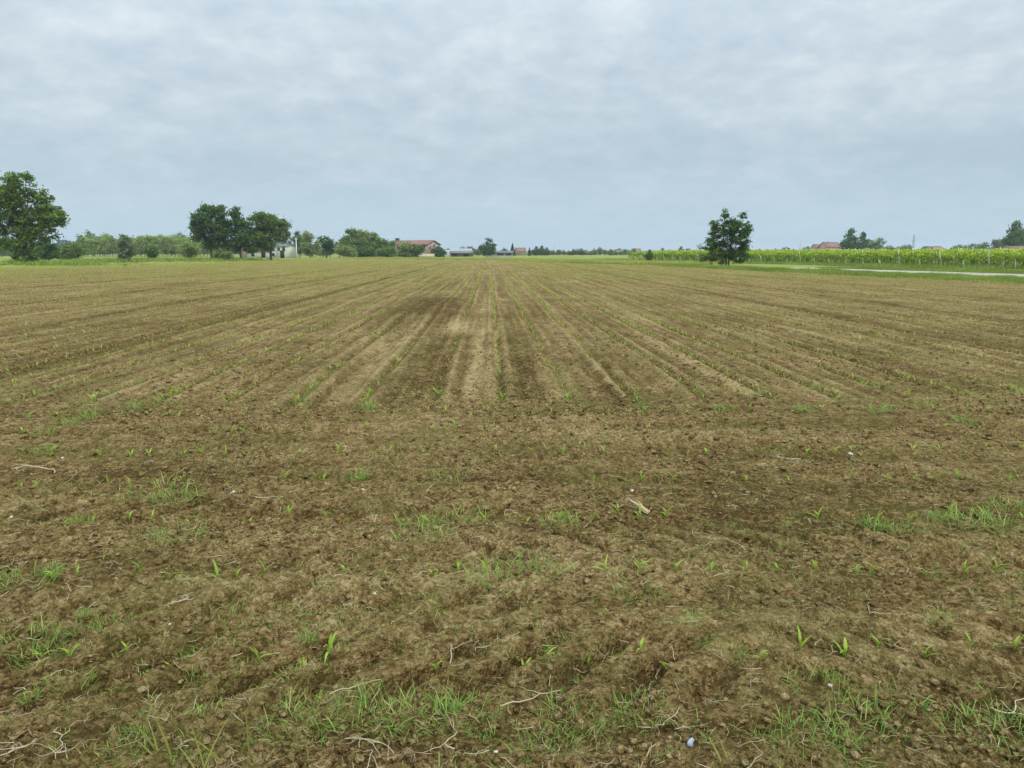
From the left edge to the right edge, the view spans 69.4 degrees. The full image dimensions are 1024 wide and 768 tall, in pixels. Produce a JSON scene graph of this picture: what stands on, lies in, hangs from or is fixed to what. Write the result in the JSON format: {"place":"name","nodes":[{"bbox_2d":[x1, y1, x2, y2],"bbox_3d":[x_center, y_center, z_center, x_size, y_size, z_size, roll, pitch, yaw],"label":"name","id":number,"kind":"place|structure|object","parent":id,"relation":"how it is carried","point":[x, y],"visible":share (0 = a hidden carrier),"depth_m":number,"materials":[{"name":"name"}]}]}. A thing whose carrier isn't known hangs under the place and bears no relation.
{"place":"outdoors","nodes":[
{"label":"outdoors","id":0,"kind":"place"},
{"bbox_2d":[0,256,278,265],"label":"tall grass","id":1,"kind":"structure","parent":0,"point":[86,261],"depth_m":113.37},
{"bbox_2d":[0,259,1023,767],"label":"field soil","id":2,"kind":"structure","parent":0,"point":[226,587],"depth_m":4.63,"materials":[{"name":"soil"}]},
{"bbox_2d":[11,680,42,709],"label":"grass tuft","id":3,"kind":"object","parent":2,"relation":"on","point":[25,698],"visible":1,"depth_m":2.64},
{"bbox_2d":[0,559,65,596],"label":"grass tuft","id":4,"kind":"object","parent":2,"relation":"on","point":[14,571],"visible":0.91,"depth_m":3.63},
{"bbox_2d":[5,634,67,676],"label":"grass tuft","id":5,"kind":"object","parent":2,"relation":"on","point":[21,655],"visible":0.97,"depth_m":2.96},
{"bbox_2d":[0,609,75,659],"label":"grass tuft","id":6,"kind":"object","parent":2,"relation":"on","point":[31,628],"visible":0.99,"depth_m":3.08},
{"bbox_2d":[30,720,82,758],"bbox_3d":[-1.440,1.130,2.353,0.146,0.022,0.169,0,10,-2],"label":"dry root","id":7,"kind":"object","parent":2,"relation":"on","point":[61,741],"visible":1,"depth_m":2.33,"materials":[{"name":"wood"}]},
{"bbox_2d":[32,665,101,698],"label":"grass tuft","id":8,"kind":"object","parent":2,"relation":"on","point":[73,678],"visible":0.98,"depth_m":2.75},
{"bbox_2d":[62,605,146,643],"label":"grass tuft","id":9,"kind":"object","parent":2,"relation":"on","point":[113,616],"visible":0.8,"depth_m":3.19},
{"bbox_2d":[101,722,158,761],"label":"grass tuft","id":10,"kind":"object","parent":2,"relation":"on","point":[136,736],"visible":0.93,"depth_m":2.41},
{"bbox_2d":[130,718,171,766],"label":"tall grass","id":11,"kind":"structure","parent":2,"relation":"on","point":[156,746],"depth_m":2.34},
{"bbox_2d":[110,469,203,504],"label":"grass tuft","id":12,"kind":"object","parent":2,"relation":"on","point":[159,487],"visible":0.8,"depth_m":4.92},
{"bbox_2d":[139,520,216,545],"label":"grass tuft","id":13,"kind":"object","parent":2,"relation":"on","point":[201,531],"visible":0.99,"depth_m":4.10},
{"bbox_2d":[143,483,213,507],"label":"grass tuft","id":14,"kind":"object","parent":2,"relation":"on","point":[164,496],"visible":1,"depth_m":4.69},
{"bbox_2d":[162,701,259,767],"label":"tall grass","id":15,"kind":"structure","parent":2,"relation":"on","point":[207,761],"depth_m":2.27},
{"bbox_2d":[248,681,352,756],"bbox_3d":[-0.711,1.117,2.506,0.332,0.086,0.375,1,10,6],"label":"grass tuft","id":16,"kind":"object","parent":2,"relation":"on","point":[290,696],"visible":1,"depth_m":2.51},
{"bbox_2d":[284,687,378,742],"bbox_3d":[-0.617,1.126,2.553,0.342,0.077,0.275,-5,11,-27],"label":"grass tuft","id":17,"kind":"object","parent":2,"relation":"on","point":[357,703],"visible":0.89,"depth_m":2.55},
{"bbox_2d":[314,677,417,741],"bbox_3d":[-0.517,1.106,2.564,0.436,0.097,0.348,9,14,43],"label":"grass tuft","id":18,"kind":"object","parent":2,"relation":"on","point":[365,704],"visible":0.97,"depth_m":2.57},
{"bbox_2d":[371,678,454,742],"bbox_3d":[-0.330,1.113,2.551,0.278,0.080,0.344,1,10,4],"label":"grass tuft","id":19,"kind":"object","parent":2,"relation":"on","point":[436,701],"visible":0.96,"depth_m":2.58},
{"bbox_2d":[381,512,455,548],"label":"grass tuft","id":20,"kind":"object","parent":2,"relation":"on","point":[420,522],"visible":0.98,"depth_m":4.19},
{"bbox_2d":[389,686,485,735],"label":"grass tuft","id":21,"kind":"object","parent":2,"relation":"on","point":[462,704],"visible":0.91,"depth_m":2.61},
{"bbox_2d":[425,464,469,483],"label":"grass tuft","id":22,"kind":"object","parent":2,"relation":"on","point":[446,475],"visible":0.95,"depth_m":5.25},
{"bbox_2d":[434,502,494,526],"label":"grass tuft","id":23,"kind":"object","parent":2,"relation":"on","point":[463,513],"visible":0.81,"depth_m":4.50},
{"bbox_2d":[424,683,506,744],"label":"grass tuft","id":24,"kind":"object","parent":2,"relation":"on","point":[463,726],"visible":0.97,"depth_m":2.57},
{"bbox_2d":[0,258,1023,620],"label":"maize rows","id":25,"kind":"object","parent":2,"relation":"on","point":[364,266],"visible":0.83,"depth_m":31.70,"materials":[{"name":"plant"}]},
{"bbox_2d":[0,393,1023,767],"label":"scattered weeds","id":26,"kind":"object","parent":2,"relation":"on","point":[486,621],"visible":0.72,"depth_m":3.19,"materials":[{"name":"plant"}]},
{"bbox_2d":[0,268,1023,403],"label":"field weeds","id":27,"kind":"object","parent":2,"relation":"on","point":[508,352],"visible":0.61,"depth_m":11.43,"materials":[{"name":"plant"}]},
{"bbox_2d":[0,296,1023,767],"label":"soil clods","id":28,"kind":"object","parent":2,"relation":"on","point":[512,760],"visible":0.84,"depth_m":3.70,"materials":[{"name":"soil"}]},
{"bbox_2d":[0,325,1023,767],"bbox_3d":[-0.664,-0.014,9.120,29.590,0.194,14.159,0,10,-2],"label":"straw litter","id":29,"kind":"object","parent":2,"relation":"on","point":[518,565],"visible":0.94,"depth_m":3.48,"materials":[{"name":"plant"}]},
{"bbox_2d":[1,355,1023,411],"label":"row end weeds","id":30,"kind":"object","parent":2,"relation":"on","point":[862,382],"visible":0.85,"depth_m":8.37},
{"bbox_2d":[461,545,579,595],"bbox_3d":[0.023,0.873,3.578,0.613,0.137,0.491,-4,11,-23],"label":"grass tuft","id":31,"kind":"object","parent":2,"relation":"on","point":[487,585],"visible":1,"depth_m":3.59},
{"bbox_2d":[335,257,744,264],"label":"meadow grass","id":32,"kind":"structure","parent":2,"relation":"on","point":[613,261],"depth_m":121.42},
{"bbox_2d":[501,712,587,767],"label":"grass tuft","id":33,"kind":"object","parent":2,"relation":"on","point":[547,740],"visible":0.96,"depth_m":2.42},
{"bbox_2d":[536,506,581,533],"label":"grass tuft","id":34,"kind":"object","parent":2,"relation":"on","point":[569,517],"visible":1,"depth_m":4.37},
{"bbox_2d":[529,687,617,738],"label":"grass tuft","id":35,"kind":"object","parent":2,"relation":"on","point":[549,700],"visible":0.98,"depth_m":2.56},
{"bbox_2d":[598,562,669,604],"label":"grass tuft","id":36,"kind":"object","parent":2,"relation":"on","point":[650,585],"visible":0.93,"depth_m":3.48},
{"bbox_2d":[606,682,676,736],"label":"grass tuft","id":37,"kind":"object","parent":2,"relation":"on","point":[644,691],"visible":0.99,"depth_m":2.58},
{"bbox_2d":[687,632,748,661],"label":"grass tuft","id":38,"kind":"object","parent":2,"relation":"on","point":[743,650],"visible":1,"depth_m":2.98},
{"bbox_2d":[689,736,794,767],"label":"tall grass","id":39,"kind":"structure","parent":2,"relation":"on","point":[720,759],"depth_m":2.29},
{"bbox_2d":[775,660,859,702],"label":"grass tuft","id":40,"kind":"object","parent":2,"relation":"on","point":[833,677],"visible":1,"depth_m":2.75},
{"bbox_2d":[768,700,876,757],"bbox_3d":[1.018,1.137,2.445,0.336,0.075,0.267,6,12,30],"label":"grass tuft","id":41,"kind":"object","parent":2,"relation":"on","point":[815,726],"visible":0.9,"depth_m":2.48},
{"bbox_2d":[808,724,886,767],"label":"grass tuft","id":42,"kind":"object","parent":2,"relation":"on","point":[834,734],"visible":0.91,"depth_m":2.38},
{"bbox_2d":[795,685,933,753],"bbox_3d":[1.179,1.129,2.526,0.360,0.093,0.406,-1,10,-7],"label":"grass tuft","id":43,"kind":"object","parent":2,"relation":"on","point":[884,711],"visible":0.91,"depth_m":2.55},
{"bbox_2d":[852,511,889,530],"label":"grass tuft","id":44,"kind":"object","parent":2,"relation":"on","point":[875,524],"visible":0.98,"depth_m":4.32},
{"bbox_2d":[842,675,947,742],"bbox_3d":[1.341,1.121,2.584,0.411,0.092,0.330,-9,13,-40],"label":"grass tuft","id":45,"kind":"object","parent":2,"relation":"on","point":[876,700],"visible":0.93,"depth_m":2.61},
{"bbox_2d":[878,517,934,536],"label":"grass tuft","id":46,"kind":"object","parent":2,"relation":"on","point":[886,529],"visible":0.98,"depth_m":4.23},
{"bbox_2d":[920,505,956,520],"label":"grass tuft","id":47,"kind":"object","parent":2,"relation":"on","point":[944,516],"visible":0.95,"depth_m":4.47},
{"bbox_2d":[921,605,961,631],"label":"grass tuft","id":48,"kind":"object","parent":2,"relation":"on","point":[938,611],"visible":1,"depth_m":3.18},
{"bbox_2d":[909,509,1016,541],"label":"grass tuft","id":49,"kind":"object","parent":2,"relation":"on","point":[961,523],"visible":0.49,"depth_m":4.32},
{"bbox_2d":[936,698,1023,756],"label":"grass tuft","id":50,"kind":"object","parent":2,"relation":"on","point":[1001,740],"visible":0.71,"depth_m":2.53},
{"bbox_2d":[937,498,1022,537],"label":"grass tuft","id":51,"kind":"object","parent":2,"relation":"on","point":[957,515],"visible":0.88,"depth_m":4.41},
{"bbox_2d":[946,693,1023,759],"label":"grass tuft","id":52,"kind":"object","parent":2,"relation":"on","point":[995,725],"visible":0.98,"depth_m":2.52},
{"bbox_2d":[976,492,1023,514],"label":"grass tuft","id":53,"kind":"object","parent":2,"relation":"on","point":[996,500],"visible":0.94,"depth_m":4.68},
{"bbox_2d":[0,252,1023,282],"bbox_3d":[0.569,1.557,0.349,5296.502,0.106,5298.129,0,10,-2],"label":"ground","id":54,"kind":"structure","parent":0,"point":[561,256],"depth_m":182.22,"materials":[{"name":"green plant"}]},
{"bbox_2d":[0,170,70,263],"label":"oak tree","id":55,"kind":"object","parent":54,"relation":"on","point":[26,229],"visible":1,"depth_m":94.20,"materials":[{"name":"green plant"}]},
{"bbox_2d":[36,235,60,259],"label":"shrub","id":56,"kind":"object","parent":54,"relation":"on","point":[51,251],"visible":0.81,"depth_m":125.64,"materials":[{"name":"green plant"}]},
{"bbox_2d":[60,241,86,259],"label":"shrub","id":57,"kind":"object","parent":54,"relation":"on","point":[78,251],"visible":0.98,"depth_m":146.76,"materials":[{"name":"green plant"}]},
{"bbox_2d":[97,237,108,256],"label":"poplar tree","id":58,"kind":"object","parent":54,"relation":"on","point":[104,244],"visible":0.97,"depth_m":247.10,"materials":[{"name":"green plant"}]},
{"bbox_2d":[105,235,117,256],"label":"poplar tree","id":59,"kind":"object","parent":54,"relation":"on","point":[110,248],"visible":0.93,"depth_m":247.00,"materials":[{"name":"green plant"}]},
{"bbox_2d":[113,233,138,259],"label":"young tree","id":60,"kind":"object","parent":54,"relation":"on","point":[128,253],"visible":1,"depth_m":115.53,"materials":[{"name":"green plant"}]},
{"bbox_2d":[140,244,160,257],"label":"young tree","id":61,"kind":"object","parent":54,"relation":"on","point":[151,251],"visible":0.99,"depth_m":137.22,"materials":[{"name":"green plant"}]},
{"bbox_2d":[0,258,332,268],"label":"margin grass","id":62,"kind":"structure","parent":54,"relation":"on","point":[167,263],"depth_m":100.64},
{"bbox_2d":[177,239,203,257],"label":"young tree","id":63,"kind":"object","parent":54,"relation":"on","point":[189,250],"visible":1,"depth_m":146.95,"materials":[{"name":"green plant"}]},
{"bbox_2d":[184,201,232,258],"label":"oak tree","id":64,"kind":"object","parent":54,"relation":"on","point":[216,233],"visible":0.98,"depth_m":135.18,"materials":[{"name":"green plant"}]},
{"bbox_2d":[211,248,234,260],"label":"shrub","id":65,"kind":"object","parent":54,"relation":"on","point":[220,253],"visible":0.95,"depth_m":133.28,"materials":[{"name":"green plant"}]},
{"bbox_2d":[222,206,259,257],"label":"oak tree","id":66,"kind":"object","parent":54,"relation":"on","point":[241,241],"visible":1,"depth_m":135.65,"materials":[{"name":"green plant"}]},
{"bbox_2d":[247,251,272,257],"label":"white outbuilding","id":67,"kind":"structure","parent":54,"relation":"on","point":[264,254],"depth_m":204.34,"materials":[{"name":"paint"}]},
{"bbox_2d":[246,210,293,259],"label":"oak tree","id":68,"kind":"object","parent":54,"relation":"on","point":[265,230],"visible":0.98,"depth_m":138.01,"materials":[{"name":"green plant"}]},
{"bbox_2d":[272,244,297,257],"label":"white house","id":69,"kind":"structure","parent":54,"relation":"on","point":[285,251],"depth_m":190.41,"materials":[{"name":"paint"}]},
{"bbox_2d":[290,229,303,257],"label":"garden tree","id":70,"kind":"object","parent":54,"relation":"on","point":[298,236],"visible":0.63,"depth_m":210.04,"materials":[{"name":"green plant"}]},
{"bbox_2d":[300,229,324,257],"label":"garden tree","id":71,"kind":"object","parent":54,"relation":"on","point":[308,246],"visible":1,"depth_m":200.86,"materials":[{"name":"green plant"}]},
{"bbox_2d":[315,235,335,257],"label":"garden tree","id":72,"kind":"object","parent":54,"relation":"on","point":[328,245],"visible":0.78,"depth_m":205.67,"materials":[{"name":"green plant"}]},
{"bbox_2d":[332,243,357,256],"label":"wood tree","id":73,"kind":"object","parent":54,"relation":"on","point":[343,249],"visible":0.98,"depth_m":191.94,"materials":[{"name":"green plant"}]},
{"bbox_2d":[338,235,356,248],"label":"tree","id":74,"kind":"object","parent":54,"relation":"on","point":[345,239],"visible":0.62,"depth_m":205.31,"materials":[{"name":"green plant"}]},
{"bbox_2d":[344,227,367,247],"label":"tree","id":75,"kind":"object","parent":54,"relation":"on","point":[357,238],"visible":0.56,"depth_m":210.15,"materials":[{"name":"green plant"}]},
{"bbox_2d":[355,229,372,249],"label":"tree","id":76,"kind":"object","parent":54,"relation":"on","point":[367,245],"visible":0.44,"depth_m":215.12,"materials":[{"name":"green plant"}]},
{"bbox_2d":[353,245,376,256],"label":"shrub","id":77,"kind":"object","parent":54,"relation":"on","point":[363,252],"visible":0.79,"depth_m":195.87,"materials":[{"name":"green plant"}]},
{"bbox_2d":[370,235,395,249],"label":"tree","id":78,"kind":"object","parent":54,"relation":"on","point":[379,242],"visible":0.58,"depth_m":209.37,"materials":[{"name":"green plant"}]},
{"bbox_2d":[374,245,398,256],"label":"shrub","id":79,"kind":"object","parent":54,"relation":"on","point":[389,251],"visible":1,"depth_m":193.62,"materials":[{"name":"green plant"}]},
{"bbox_2d":[396,241,414,256],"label":"tree","id":80,"kind":"object","parent":54,"relation":"on","point":[404,250],"visible":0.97,"depth_m":200.64,"materials":[{"name":"green plant"}]},
{"bbox_2d":[389,238,440,256],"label":"brick barn","id":81,"kind":"structure","parent":54,"relation":"on","point":[429,245],"depth_m":238.79,"materials":[{"name":"tile"}]},
{"bbox_2d":[410,243,425,256],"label":"tree","id":82,"kind":"object","parent":54,"relation":"on","point":[418,249],"visible":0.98,"depth_m":201.49,"materials":[{"name":"green plant"}]},
{"bbox_2d":[430,245,446,256],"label":"shrub","id":83,"kind":"object","parent":54,"relation":"on","point":[439,251],"visible":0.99,"depth_m":231.31,"materials":[{"name":"green plant"}]},
{"bbox_2d":[449,251,473,256],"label":"grey shed","id":84,"kind":"structure","parent":54,"relation":"on","point":[461,253],"depth_m":255.74,"materials":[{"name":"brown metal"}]},
{"bbox_2d":[477,238,497,255],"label":"garden tree","id":85,"kind":"object","parent":54,"relation":"on","point":[488,249],"visible":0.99,"depth_m":250.02,"materials":[{"name":"green plant"}]},
{"bbox_2d":[695,244,729,264],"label":"shrub","id":86,"kind":"object","parent":54,"relation":"on","point":[716,254],"visible":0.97,"depth_m":84.93,"materials":[{"name":"green plant"}]},
{"bbox_2d":[702,208,753,265],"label":"mulberry tree","id":87,"kind":"object","parent":54,"relation":"on","point":[731,252],"visible":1,"depth_m":84.10,"materials":[{"name":"green plant"}]},
{"bbox_2d":[758,250,875,261],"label":"vine row","id":88,"kind":"object","parent":54,"relation":"on","point":[768,256],"visible":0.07,"depth_m":101.32,"materials":[{"name":"green plant"}]},
{"bbox_2d":[818,242,840,249],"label":"house","id":89,"kind":"structure","parent":54,"relation":"on","point":[828,245],"depth_m":322.67,"materials":[{"name":"pink paint"}]},
{"bbox_2d":[748,248,923,261],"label":"vine row","id":90,"kind":"object","parent":54,"relation":"on","point":[752,253],"visible":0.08,"depth_m":104.03,"materials":[{"name":"green plant"}]},
{"bbox_2d":[838,228,857,249],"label":"oak tree","id":91,"kind":"object","parent":54,"relation":"on","point":[849,242],"visible":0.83,"depth_m":293.31,"materials":[{"name":"green plant"}]},
{"bbox_2d":[855,231,872,249],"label":"oak tree","id":92,"kind":"object","parent":54,"relation":"on","point":[863,242],"visible":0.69,"depth_m":293.58,"materials":[{"name":"green plant"}]},
{"bbox_2d":[867,237,886,249],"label":"oak tree","id":93,"kind":"object","parent":54,"relation":"on","point":[877,245],"visible":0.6,"depth_m":294.46,"materials":[{"name":"green plant"}]},
{"bbox_2d":[798,248,985,262],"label":"vine row","id":94,"kind":"object","parent":54,"relation":"on","point":[807,256],"visible":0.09,"depth_m":94.07,"materials":[{"name":"green plant"}]},
{"bbox_2d":[812,248,974,262],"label":"vine row","id":95,"kind":"object","parent":54,"relation":"on","point":[818,255],"visible":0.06,"depth_m":91.61,"materials":[{"name":"green plant"}]},
{"bbox_2d":[771,248,1021,261],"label":"vine row","id":96,"kind":"object","parent":54,"relation":"on","point":[780,253],"visible":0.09,"depth_m":99.09,"materials":[{"name":"green plant"}]},
{"bbox_2d":[785,248,1019,262],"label":"vine row","id":97,"kind":"object","parent":54,"relation":"on","point":[793,254],"visible":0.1,"depth_m":96.62,"materials":[{"name":"green plant"}]},
{"bbox_2d":[827,249,1019,263],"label":"vine row","id":98,"kind":"object","parent":54,"relation":"on","point":[836,255],"visible":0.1,"depth_m":89.30,"materials":[{"name":"green plant"}]},
{"bbox_2d":[842,248,1016,263],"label":"vine row","id":99,"kind":"object","parent":54,"relation":"on","point":[852,255],"visible":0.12,"depth_m":86.73,"materials":[{"name":"green plant"}]},
{"bbox_2d":[860,247,1022,263],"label":"vine row","id":100,"kind":"object","parent":54,"relation":"on","point":[866,254],"visible":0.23,"depth_m":84.50,"materials":[{"name":"green plant"}]},
{"bbox_2d":[878,249,1014,264],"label":"vine row","id":101,"kind":"object","parent":54,"relation":"on","point":[887,254],"visible":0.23,"depth_m":82.09,"materials":[{"name":"green plant"}]},
{"bbox_2d":[895,248,1020,264],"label":"vine row","id":102,"kind":"object","parent":54,"relation":"on","point":[912,253],"visible":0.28,"depth_m":79.61,"materials":[{"name":"green plant"}]},
{"bbox_2d":[916,247,1022,264],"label":"vine row","id":103,"kind":"object","parent":54,"relation":"on","point":[926,254],"visible":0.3,"depth_m":77.23,"materials":[{"name":"green plant"}]},
{"bbox_2d":[938,249,1023,265],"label":"vine row","id":104,"kind":"object","parent":54,"relation":"on","point":[946,256],"visible":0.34,"depth_m":74.78,"materials":[{"name":"green plant"}]},
{"bbox_2d":[961,248,1023,267],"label":"vine row","id":105,"kind":"object","parent":54,"relation":"on","point":[969,254],"visible":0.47,"depth_m":72.19,"materials":[{"name":"green plant"}]},
{"bbox_2d":[985,248,1023,267],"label":"vine row","id":106,"kind":"object","parent":54,"relation":"on","point":[996,255],"visible":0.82,"depth_m":69.68,"materials":[{"name":"green plant"}]},
{"bbox_2d":[999,220,1023,246],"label":"oak tree","id":107,"kind":"object","parent":54,"relation":"on","point":[1010,239],"visible":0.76,"depth_m":253.92,"materials":[{"name":"green plant"}]},
{"bbox_2d":[0,0,1023,251],"label":"sky","id":108,"kind":"structure","parent":0,"point":[565,125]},
{"bbox_2d":[550,260,1023,283],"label":"verge grass","id":109,"kind":"structure","parent":0,"point":[870,274],"depth_m":52.28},
{"bbox_2d":[590,258,1023,273],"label":"vineyard grass","id":110,"kind":"structure","parent":0,"point":[968,268],"depth_m":73.87,"materials":[{"name":"plant"}]},
{"bbox_2d":[791,267,1023,276],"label":"farm track","id":111,"kind":"structure","parent":0,"point":[999,274],"depth_m":54.83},
{"bbox_2d":[800,267,1023,278],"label":"track side grass","id":112,"kind":"structure","parent":0,"point":[933,273],"depth_m":51.13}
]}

